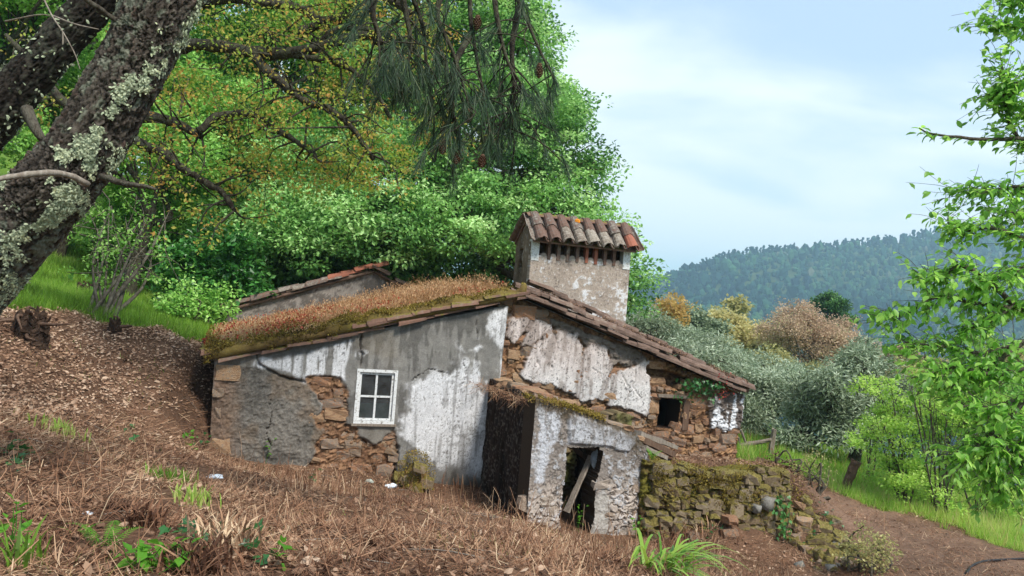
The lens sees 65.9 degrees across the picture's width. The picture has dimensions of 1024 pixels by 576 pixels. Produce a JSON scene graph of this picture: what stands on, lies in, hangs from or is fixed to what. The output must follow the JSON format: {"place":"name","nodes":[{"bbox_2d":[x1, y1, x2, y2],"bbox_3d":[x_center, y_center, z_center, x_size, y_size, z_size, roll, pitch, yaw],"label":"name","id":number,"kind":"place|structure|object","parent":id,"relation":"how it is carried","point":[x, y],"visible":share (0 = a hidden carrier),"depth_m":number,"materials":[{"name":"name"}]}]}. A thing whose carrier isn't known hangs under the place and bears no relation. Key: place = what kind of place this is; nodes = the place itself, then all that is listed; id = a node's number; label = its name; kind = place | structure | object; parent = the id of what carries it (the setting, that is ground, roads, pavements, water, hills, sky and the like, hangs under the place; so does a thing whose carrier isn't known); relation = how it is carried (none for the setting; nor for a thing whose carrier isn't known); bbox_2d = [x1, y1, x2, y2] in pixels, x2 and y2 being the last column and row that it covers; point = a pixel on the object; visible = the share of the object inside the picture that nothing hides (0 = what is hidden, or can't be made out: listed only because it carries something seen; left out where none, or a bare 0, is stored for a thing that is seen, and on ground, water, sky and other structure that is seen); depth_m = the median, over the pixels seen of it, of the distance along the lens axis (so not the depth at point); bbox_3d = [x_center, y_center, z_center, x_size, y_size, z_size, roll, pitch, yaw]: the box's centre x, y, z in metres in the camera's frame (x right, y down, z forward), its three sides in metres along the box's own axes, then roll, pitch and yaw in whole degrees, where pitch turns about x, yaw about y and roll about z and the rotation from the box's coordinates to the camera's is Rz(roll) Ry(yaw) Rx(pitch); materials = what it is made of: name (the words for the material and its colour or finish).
{"place":"outdoors","nodes":[
{"label":"outdoors","id":0,"kind":"place"},
{"bbox_2d":[0,150,1023,575],"bbox_3d":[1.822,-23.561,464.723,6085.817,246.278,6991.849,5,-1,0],"label":"ground","id":1,"kind":"structure","parent":0,"point":[572,518],"depth_m":10.98,"materials":[{"name":"soil"}]},
{"bbox_2d":[0,492,32,551],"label":"leafy weed","id":2,"kind":"object","parent":1,"relation":"on","point":[25,525],"visible":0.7,"depth_m":3.81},
{"bbox_2d":[0,431,50,472],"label":"ivy plant","id":3,"kind":"object","parent":1,"relation":"on","point":[24,446],"visible":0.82,"depth_m":5.96,"materials":[{"name":"green plant"}]},
{"bbox_2d":[0,515,53,573],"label":"grass tuft","id":4,"kind":"object","parent":1,"relation":"on","point":[20,550],"visible":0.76,"depth_m":3.51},
{"bbox_2d":[0,306,71,348],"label":"tree stump","id":5,"kind":"object","parent":1,"relation":"on","point":[29,327],"visible":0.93,"depth_m":10.09,"materials":[{"name":"brown wood"}]},
{"bbox_2d":[0,0,95,168],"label":"oak tree","id":6,"kind":"object","parent":1,"relation":"on","point":[18,9],"visible":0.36,"depth_m":16.47,"materials":[{"name":"green plant"}]},
{"bbox_2d":[0,0,118,151],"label":"pine tree","id":7,"kind":"object","parent":1,"relation":"on","point":[37,66],"visible":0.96,"depth_m":6.28,"materials":[{"name":"brown plant"}]},
{"bbox_2d":[27,413,91,443],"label":"grass tuft","id":8,"kind":"object","parent":1,"relation":"on","point":[43,420],"visible":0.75,"depth_m":7.66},
{"bbox_2d":[13,78,141,256],"bbox_3d":[-11.950,-3.135,21.040,3.801,5.490,3.679,5,-1,-42],"label":"woodland tree","id":9,"kind":"object","parent":1,"relation":"on","point":[62,247],"visible":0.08,"depth_m":20.82,"materials":[{"name":"green plant"}]},
{"bbox_2d":[69,520,141,546],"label":"fern","id":10,"kind":"object","parent":1,"relation":"on","point":[111,529],"visible":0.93,"depth_m":3.99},
{"bbox_2d":[0,5,219,154],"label":"oak tree","id":11,"kind":"object","parent":1,"relation":"on","point":[100,36],"visible":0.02,"depth_m":20.32,"materials":[{"name":"green plant"}]},
{"bbox_2d":[8,225,216,340],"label":"grass","id":12,"kind":"structure","parent":1,"relation":"on","point":[42,285],"depth_m":13.64,"materials":[{"name":"plant"}]},
{"bbox_2d":[99,497,130,512],"bbox_3d":[-2.317,1.275,4.618,0.165,0.100,0.098,-2,0,-12],"label":"pine cone","id":13,"kind":"object","parent":1,"relation":"on","point":[118,500],"visible":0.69,"depth_m":4.61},
{"bbox_2d":[107,315,131,333],"bbox_3d":[-6.036,0.612,12.071,0.539,0.405,0.256,4,-1,36],"label":"tree stump","id":14,"kind":"object","parent":1,"relation":"on","point":[115,326],"visible":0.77,"depth_m":12.05,"materials":[{"name":"brown wood"}]},
{"bbox_2d":[58,188,194,316],"bbox_3d":[-7.025,-0.849,13.906,2.758,2.669,2.956,5,-1,0],"label":"many stemmed bush","id":15,"kind":"object","parent":1,"relation":"on","point":[115,294],"visible":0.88,"depth_m":13.63,"materials":[{"name":"green plant"}]},
{"bbox_2d":[107,496,184,528],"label":"dry tuft","id":16,"kind":"object","parent":1,"relation":"on","point":[141,517],"visible":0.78,"depth_m":4.47,"materials":[{"name":"plant"}]},
{"bbox_2d":[67,153,240,280],"bbox_3d":[-9.289,-1.836,21.073,4.883,3.810,3.659,5,-1,0],"label":"leafy shrub","id":17,"kind":"object","parent":1,"relation":"on","point":[110,190],"visible":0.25,"depth_m":20.26,"materials":[{"name":"green plant"}]},
{"bbox_2d":[113,536,203,575],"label":"leafy weed","id":18,"kind":"object","parent":1,"relation":"on","point":[142,553],"visible":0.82,"depth_m":3.66,"materials":[{"name":"plant"}]},
{"bbox_2d":[137,462,198,485],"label":"grass tuft","id":19,"kind":"object","parent":1,"relation":"on","point":[167,474],"visible":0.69,"depth_m":6.93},
{"bbox_2d":[114,77,247,296],"bbox_3d":[-8.468,-2.130,18.684,3.927,5.638,3.864,5,-1,0],"label":"woodland tree","id":20,"kind":"object","parent":1,"relation":"on","point":[150,211],"visible":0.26,"depth_m":18.42,"materials":[{"name":"green plant"}]},
{"bbox_2d":[103,58,261,210],"bbox_3d":[-11.001,-4.433,27.838,8.347,8.006,8.652,5,-1,-36],"label":"oak tree","id":21,"kind":"object","parent":1,"relation":"on","point":[177,183],"visible":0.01,"depth_m":26.86,"materials":[{"name":"green plant"}]},
{"bbox_2d":[158,516,224,547],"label":"ivy plant","id":22,"kind":"object","parent":1,"relation":"on","point":[163,528],"visible":0.5,"depth_m":4.16,"materials":[{"name":"green plant"}]},
{"bbox_2d":[142,526,246,575],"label":"dry tuft","id":23,"kind":"object","parent":1,"relation":"on","point":[201,555],"visible":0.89,"depth_m":3.73,"materials":[{"name":"plant"}]},
{"bbox_2d":[172,482,221,509],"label":"grass tuft","id":24,"kind":"object","parent":1,"relation":"on","point":[200,497],"visible":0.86,"depth_m":6.12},
{"bbox_2d":[148,277,246,326],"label":"leafy shrub","id":25,"kind":"object","parent":1,"relation":"on","point":[183,305],"visible":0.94,"depth_m":15.55,"materials":[{"name":"green plant"}]},
{"bbox_2d":[144,217,281,324],"bbox_3d":[-6.385,-0.311,17.171,3.058,2.536,2.351,5,-1,0],"label":"leafy shrub","id":26,"kind":"object","parent":1,"relation":"on","point":[247,271],"visible":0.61,"depth_m":16.75,"materials":[{"name":"green plant"}]},
{"bbox_2d":[184,504,261,558],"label":"dry tuft","id":27,"kind":"object","parent":1,"relation":"on","point":[238,534],"visible":0.58,"depth_m":4.13,"materials":[{"name":"plant"}]},
{"bbox_2d":[171,171,323,299],"bbox_3d":[-6.408,-1.136,20.018,4.466,3.559,3.387,5,-1,0],"label":"leafy shrub","id":28,"kind":"object","parent":1,"relation":"on","point":[223,209],"visible":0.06,"depth_m":19.32,"materials":[{"name":"green plant"}]},
{"bbox_2d":[0,0,505,254],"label":"oak tree","id":29,"kind":"object","parent":1,"relation":"on","point":[257,55],"visible":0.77,"depth_m":10.15,"materials":[{"name":"green plant"}]},
{"bbox_2d":[137,0,371,216],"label":"oak tree","id":30,"kind":"object","parent":1,"relation":"on","point":[226,78],"visible":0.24,"depth_m":22.47,"materials":[{"name":"green plant"}]},
{"bbox_2d":[239,518,275,564],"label":"ivy plant","id":31,"kind":"object","parent":1,"relation":"on","point":[266,556],"visible":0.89,"depth_m":4.10,"materials":[{"name":"green plant"}]},
{"bbox_2d":[161,0,401,160],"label":"oak tree","id":32,"kind":"object","parent":1,"relation":"on","point":[309,82],"visible":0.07,"depth_m":30.19,"materials":[{"name":"green plant"}]},
{"bbox_2d":[269,535,295,570],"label":"seedling","id":33,"kind":"object","parent":1,"relation":"on","point":[279,542],"visible":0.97,"depth_m":3.96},
{"bbox_2d":[0,0,577,315],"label":"pine tree","id":34,"kind":"object","parent":1,"relation":"on","point":[57,179],"visible":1,"depth_m":4.81,"materials":[{"name":"green plant"}]},
{"bbox_2d":[5,0,98,68],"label":"dead branch","id":35,"kind":"object","parent":34,"relation":"hanging from","point":[52,16],"visible":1,"depth_m":4.45,"materials":[{"name":"grey wood"}]},
{"bbox_2d":[250,458,345,488],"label":"dry tuft","id":36,"kind":"object","parent":1,"relation":"on","point":[315,477],"visible":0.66,"depth_m":10.61,"materials":[{"name":"plant"}]},
{"bbox_2d":[215,82,405,209],"bbox_3d":[-6.006,-2.818,24.958,7.523,6.962,7.258,5,-1,0],"label":"oak tree","id":37,"kind":"object","parent":1,"relation":"on","point":[353,117],"depth_m":24.61,"materials":[{"name":"green plant"}]},
{"bbox_2d":[0,312,630,575],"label":"weeds","id":38,"kind":"object","parent":1,"relation":"on","point":[219,488],"visible":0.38,"depth_m":7.56,"materials":[{"name":"green plant"}]},
{"bbox_2d":[241,207,428,287],"bbox_3d":[-4.358,-0.746,20.159,5.104,3.011,4.218,5,-1,0],"label":"leafy shrub","id":39,"kind":"object","parent":1,"relation":"on","point":[299,278],"visible":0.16,"depth_m":18.91,"materials":[{"name":"green plant"}]},
{"bbox_2d":[283,469,409,504],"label":"dry tuft","id":40,"kind":"object","parent":1,"relation":"on","point":[338,481],"visible":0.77,"depth_m":8.63,"materials":[{"name":"plant"}]},
{"bbox_2d":[0,398,714,563],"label":"fallen twigs","id":41,"kind":"object","parent":1,"relation":"on","point":[327,520],"visible":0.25,"depth_m":6.65,"materials":[{"name":"brown wood"}]},
{"bbox_2d":[372,546,388,560],"bbox_3d":[-0.702,1.417,4.208,0.073,0.074,0.122,4,6,21],"label":"pine cone","id":42,"kind":"object","parent":1,"relation":"on","point":[384,551],"visible":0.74,"depth_m":4.19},
{"bbox_2d":[0,412,811,575],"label":"dead stems","id":43,"kind":"object","parent":1,"relation":"on","point":[595,548],"visible":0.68,"depth_m":6.49,"materials":[{"name":"plant"}]},
{"bbox_2d":[391,460,434,492],"bbox_3d":[-1.504,3.034,11.939,0.571,0.901,0.670,5,-1,-31],"label":"rubble heap","id":44,"kind":"object","parent":1,"relation":"on","point":[418,467],"visible":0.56,"depth_m":11.80,"materials":[{"name":"stone"}]},
{"bbox_2d":[394,448,435,490],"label":"bush","id":45,"kind":"object","parent":44,"relation":"on","point":[411,460],"visible":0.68,"depth_m":11.92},
{"bbox_2d":[213,0,670,321],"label":"oak tree","id":46,"kind":"object","parent":1,"relation":"on","point":[484,215],"visible":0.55,"depth_m":18.48,"materials":[{"name":"green plant"}]},
{"bbox_2d":[380,235,513,286],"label":"leafy shrub","id":47,"kind":"object","parent":1,"relation":"on","point":[430,269],"visible":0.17,"depth_m":19.32,"materials":[{"name":"green plant"}]},
{"bbox_2d":[441,472,491,505],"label":"dry tuft","id":48,"kind":"object","parent":1,"relation":"on","point":[461,491],"visible":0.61,"depth_m":12.13,"materials":[{"name":"plant"}]},
{"bbox_2d":[199,211,755,487],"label":"abandoned house","id":49,"kind":"structure","parent":1,"relation":"on","point":[302,399],"depth_m":12.67,"materials":[{"name":"paint"}]},
{"bbox_2d":[202,281,503,344],"bbox_3d":[-3.085,0.379,14.575,4.733,1.413,5.180,5,-1,-20],"label":"roof stonecrop","id":50,"kind":"object","parent":49,"relation":"on","point":[268,328],"visible":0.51,"depth_m":13.52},
{"bbox_2d":[207,270,514,343],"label":"roof grass","id":51,"kind":"structure","parent":49,"relation":"on","point":[437,288],"depth_m":14.09,"materials":[{"name":"plant"}]},
{"bbox_2d":[202,282,523,364],"bbox_3d":[-2.459,0.483,13.066,4.836,1.583,2.430,5,-1,-20],"label":"roof moss","id":52,"kind":"object","parent":49,"relation":"on","point":[261,337],"visible":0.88,"depth_m":11.90,"materials":[{"name":"plant"}]},
{"bbox_2d":[351,369,397,426],"bbox_3d":[-2.103,1.683,12.136,0.689,0.866,0.150,5,-1,-20],"label":"window","id":53,"kind":"structure","parent":49,"relation":"in","point":[365,414],"depth_m":12.14,"materials":[{"name":"white paint"}]},
{"bbox_2d":[536,288,749,382],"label":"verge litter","id":54,"kind":"object","parent":49,"relation":"on","point":[667,346],"visible":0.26,"depth_m":13.84,"materials":[{"name":"brown plant"}]},
{"bbox_2d":[673,368,729,426],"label":"ivy plant","id":55,"kind":"object","parent":49,"relation":"attached to","point":[693,383],"visible":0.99,"depth_m":14.03,"materials":[{"name":"green plant"}]},
{"bbox_2d":[0,307,1023,575],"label":"dry straw","id":56,"kind":"object","parent":1,"relation":"on","point":[430,533],"visible":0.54,"depth_m":5.71,"materials":[{"name":"plant"}]},
{"bbox_2d":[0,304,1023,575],"bbox_3d":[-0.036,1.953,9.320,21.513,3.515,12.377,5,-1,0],"label":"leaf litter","id":57,"kind":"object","parent":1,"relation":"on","point":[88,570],"visible":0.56,"depth_m":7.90,"materials":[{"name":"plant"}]},
{"bbox_2d":[480,376,649,534],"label":"ruined shed","id":58,"kind":"structure","parent":1,"relation":"on","point":[527,451],"depth_m":11.22,"materials":[{"name":"paint"}]},
{"bbox_2d":[463,374,537,412],"bbox_3d":[-0.248,1.518,11.779,0.725,0.450,2.517,5,-1,-21],"label":"hanging straw","id":59,"kind":"object","parent":58,"relation":"hanging from","point":[517,397],"visible":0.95,"depth_m":11.61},
{"bbox_2d":[522,391,605,423],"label":"moss","id":60,"kind":"object","parent":58,"relation":"on","point":[574,407],"visible":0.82,"depth_m":11.00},
{"bbox_2d":[563,455,590,512],"bbox_3d":[0.960,2.795,11.298,0.467,0.792,0.104,5,-1,-41],"label":"fallen plank","id":61,"kind":"object","parent":58,"relation":"on","point":[574,493],"visible":0.96,"depth_m":11.26,"materials":[{"name":"grey wood"}]},
{"bbox_2d":[567,446,586,459],"bbox_3d":[0.985,2.424,11.686,0.537,0.319,0.088,5,-1,-42],"label":"fallen plank","id":62,"kind":"object","parent":58,"relation":"hanging from","point":[579,453],"visible":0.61,"depth_m":11.67,"materials":[{"name":"brown wood"}]},
{"bbox_2d":[590,449,597,468],"bbox_3d":[1.189,2.458,11.331,0.132,0.289,0.102,5,-1,0],"label":"slate slab","id":63,"kind":"object","parent":58,"relation":"attached to","point":[593,459],"depth_m":11.30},
{"bbox_2d":[644,445,667,459],"bbox_3d":[2.140,2.470,11.866,0.128,0.270,0.616,3,-2,44],"label":"fallen plank","id":64,"kind":"object","parent":58,"relation":"on","point":[662,456],"visible":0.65,"depth_m":11.84,"materials":[{"name":"grey wood"}]},
{"bbox_2d":[643,437,676,457],"bbox_3d":[2.216,2.431,12.083,0.116,0.401,0.961,3,-2,45],"label":"fallen plank","id":65,"kind":"object","parent":58,"relation":"on","point":[650,443],"visible":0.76,"depth_m":12.05,"materials":[{"name":"brown wood"}]},
{"bbox_2d":[634,430,678,449],"bbox_3d":[2.256,2.365,12.281,0.983,0.335,0.156,5,-1,-40],"label":"fallen plank","id":66,"kind":"object","parent":65,"relation":"on","point":[660,441],"visible":0.8,"depth_m":12.19,"materials":[{"name":"grey wood"}]},
{"bbox_2d":[633,429,686,444],"bbox_3d":[2.320,2.362,12.542,1.276,0.303,0.062,5,-1,-34],"label":"fallen plank","id":67,"kind":"object","parent":58,"relation":"on","point":[673,440],"visible":0.7,"depth_m":12.64,"materials":[{"name":"brown wood"}]},
{"bbox_2d":[585,527,685,555],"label":"dry tuft","id":68,"kind":"object","parent":1,"relation":"on","point":[628,544],"visible":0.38,"depth_m":10.41,"materials":[{"name":"plant"}]},
{"bbox_2d":[625,303,712,347],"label":"olive tree","id":69,"kind":"object","parent":1,"relation":"on","point":[643,325],"visible":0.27,"depth_m":30.48,"materials":[{"name":"green plant"}]},
{"bbox_2d":[649,291,698,338],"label":"spring tree","id":70,"kind":"object","parent":1,"relation":"on","point":[672,306],"visible":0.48,"depth_m":41.31,"materials":[{"name":"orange plant"}]},
{"bbox_2d":[643,520,716,556],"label":"dry tuft","id":71,"kind":"object","parent":1,"relation":"on","point":[675,535],"visible":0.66,"depth_m":11.28,"materials":[{"name":"plant"}]},
{"bbox_2d":[628,527,751,575],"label":"strap leaved plant","id":72,"kind":"object","parent":1,"relation":"on","point":[673,551],"visible":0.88,"depth_m":5.39,"materials":[{"name":"green plant"}]},
{"bbox_2d":[658,302,734,339],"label":"round tree","id":73,"kind":"object","parent":1,"relation":"on","point":[704,321],"visible":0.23,"depth_m":45.28,"materials":[{"name":"green plant"}]},
{"bbox_2d":[664,515,737,568],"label":"dry tuft","id":74,"kind":"object","parent":1,"relation":"on","point":[714,541],"visible":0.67,"depth_m":11.38,"materials":[{"name":"plant"}]},
{"bbox_2d":[662,328,775,427],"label":"olive tree","id":75,"kind":"object","parent":1,"relation":"on","point":[736,354],"visible":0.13,"depth_m":26.48,"materials":[{"name":"green plant"}]},
{"bbox_2d":[691,293,755,319],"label":"spring tree","id":76,"kind":"object","parent":1,"relation":"on","point":[732,303],"visible":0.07,"depth_m":58.72,"materials":[{"name":"yellow plant"}]},
{"bbox_2d":[675,340,814,436],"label":"olive tree","id":77,"kind":"object","parent":1,"relation":"on","point":[761,407],"visible":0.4,"depth_m":22.05,"materials":[{"name":"green plant"}]},
{"bbox_2d":[705,306,797,359],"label":"spring tree","id":78,"kind":"object","parent":1,"relation":"on","point":[742,332],"visible":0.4,"depth_m":53.69,"materials":[{"name":"yellow plant"}]},
{"bbox_2d":[636,458,873,571],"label":"dry stone wall","id":79,"kind":"structure","parent":1,"relation":"on","point":[762,479],"depth_m":11.65,"materials":[{"name":"stone"},{"name":"moss"}]},
{"bbox_2d":[648,454,791,535],"bbox_3d":[3.044,3.175,11.860,2.478,1.366,0.624,5,-1,-19],"label":"wall moss","id":80,"kind":"object","parent":79,"relation":"on","point":[703,476],"depth_m":11.60,"materials":[{"name":"plant"}]},
{"bbox_2d":[769,495,793,542],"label":"ivy plant","id":81,"kind":"object","parent":79,"relation":"attached to","point":[782,516],"visible":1,"depth_m":11.85,"materials":[{"name":"green plant"}]},
{"bbox_2d":[777,474,882,572],"bbox_3d":[4.588,3.503,11.866,1.236,1.059,1.984,5,-1,-33],"label":"bank moss","id":82,"kind":"object","parent":79,"relation":"on","point":[797,496],"visible":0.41,"depth_m":12.28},
{"bbox_2d":[738,428,776,454],"bbox_3d":[5.572,3.596,18.027,0.871,0.874,0.186,4,-1,2],"label":"rail fence","id":83,"kind":"object","parent":1,"relation":"on","point":[771,440],"visible":0.62,"depth_m":17.96,"materials":[{"name":"grey wood"}]},
{"bbox_2d":[751,448,806,473],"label":"bush","id":84,"kind":"object","parent":1,"relation":"on","point":[777,458],"visible":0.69,"depth_m":13.19,"materials":[{"name":"green plant"}]},
{"bbox_2d":[749,341,826,421],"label":"tree","id":85,"kind":"object","parent":1,"relation":"on","point":[778,351],"visible":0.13,"depth_m":46.48,"materials":[{"name":"green plant"}]},
{"bbox_2d":[788,447,837,500],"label":"bush","id":86,"kind":"object","parent":1,"relation":"on","point":[819,489],"visible":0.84,"depth_m":12.90,"materials":[{"name":"green plant"}]},
{"bbox_2d":[751,296,882,368],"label":"spring tree","id":87,"kind":"object","parent":1,"relation":"on","point":[794,327],"visible":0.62,"depth_m":49.41,"materials":[{"name":"grey plant"}]},
{"bbox_2d":[746,345,911,439],"bbox_3d":[11.865,4.289,30.118,6.492,3.959,3.585,5,-1,0],"label":"olive tree","id":88,"kind":"object","parent":1,"relation":"on","point":[791,366],"visible":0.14,"depth_m":29.85,"materials":[{"name":"green plant"}]},
{"bbox_2d":[801,289,860,360],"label":"stone pine","id":89,"kind":"object","parent":1,"relation":"on","point":[830,302],"visible":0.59,"depth_m":63.18,"materials":[{"name":"green wood"}]},
{"bbox_2d":[767,330,925,461],"bbox_3d":[8.666,2.916,20.082,4.517,3.794,2.937,5,-1,-36],"label":"olive tree","id":90,"kind":"object","parent":1,"relation":"on","point":[827,404],"visible":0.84,"depth_m":19.41,"materials":[{"name":"green plant"}]},
{"bbox_2d":[841,458,861,490],"bbox_3d":[6.573,3.657,15.302,0.394,0.718,0.222,5,-1,0],"label":"leaning post","id":91,"kind":"object","parent":1,"relation":"on","point":[852,469],"visible":0.7,"depth_m":15.22,"materials":[{"name":"brown wood"}]},
{"bbox_2d":[843,411,885,480],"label":"sapling","id":92,"kind":"object","parent":1,"relation":"on","point":[856,441],"visible":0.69,"depth_m":16.86,"materials":[{"name":"green plant"}]},
{"bbox_2d":[831,520,903,575],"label":"bush","id":93,"kind":"object","parent":1,"relation":"on","point":[854,547],"visible":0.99,"depth_m":10.64,"materials":[{"name":"yellow plant"}]},
{"bbox_2d":[736,425,1023,551],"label":"grass","id":94,"kind":"structure","parent":1,"relation":"on","point":[977,530],"depth_m":14.97,"materials":[{"name":"plant"}]},
{"bbox_2d":[844,372,955,505],"bbox_3d":[7.389,2.918,15.104,1.715,2.612,2.590,3,-2,45],"label":"sapling","id":95,"kind":"object","parent":1,"relation":"on","point":[888,422],"visible":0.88,"depth_m":14.93,"materials":[{"name":"green plant"}]},
{"bbox_2d":[876,345,923,390],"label":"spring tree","id":96,"kind":"object","parent":1,"relation":"on","point":[888,355],"visible":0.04,"depth_m":68.91,"materials":[{"name":"green plant"}]},
{"bbox_2d":[846,0,1023,532],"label":"cherry tree","id":97,"kind":"object","parent":1,"relation":"on","point":[988,447],"visible":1,"depth_m":6.10,"materials":[{"name":"green plant"}]},
{"bbox_2d":[894,339,983,517],"bbox_3d":[7.959,2.634,14.569,1.626,3.319,3.048,3,-2,43],"label":"sapling","id":98,"kind":"object","parent":1,"relation":"on","point":[940,494],"visible":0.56,"depth_m":14.44,"materials":[{"name":"green plant"}]},
{"bbox_2d":[886,342,1023,450],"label":"spring tree","id":99,"kind":"object","parent":1,"relation":"on","point":[1006,358],"visible":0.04,"depth_m":43.89,"materials":[{"name":"green plant"}]},
{"bbox_2d":[927,329,1023,518],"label":"sapling","id":100,"kind":"object","parent":1,"relation":"on","point":[965,487],"visible":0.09,"depth_m":14.91,"materials":[{"name":"green plant"}]},
{"bbox_2d":[935,362,1023,494],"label":"orchard tree","id":101,"kind":"object","parent":1,"relation":"on","point":[1012,392],"visible":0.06,"depth_m":16.57,"materials":[{"name":"green plant"}]},
{"bbox_2d":[965,558,1023,573],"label":"hose","id":102,"kind":"object","parent":1,"relation":"on","point":[979,562],"visible":0.94,"depth_m":11.16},
{"bbox_2d":[11,0,1023,282],"label":"sky","id":103,"kind":"structure","parent":0,"point":[739,124],"materials":[{"name":"blue"}]},
{"bbox_2d":[652,234,1023,483],"bbox_3d":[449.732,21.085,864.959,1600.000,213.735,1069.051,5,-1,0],"label":"hills","id":104,"kind":"structure","parent":0,"point":[791,273],"depth_m":872.33,"materials":[{"name":"plant"}]},
{"bbox_2d":[628,222,1023,484],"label":"hill forest","id":105,"kind":"object","parent":104,"relation":"on","point":[763,303],"visible":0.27,"depth_m":859.58,"materials":[{"name":"plant"}]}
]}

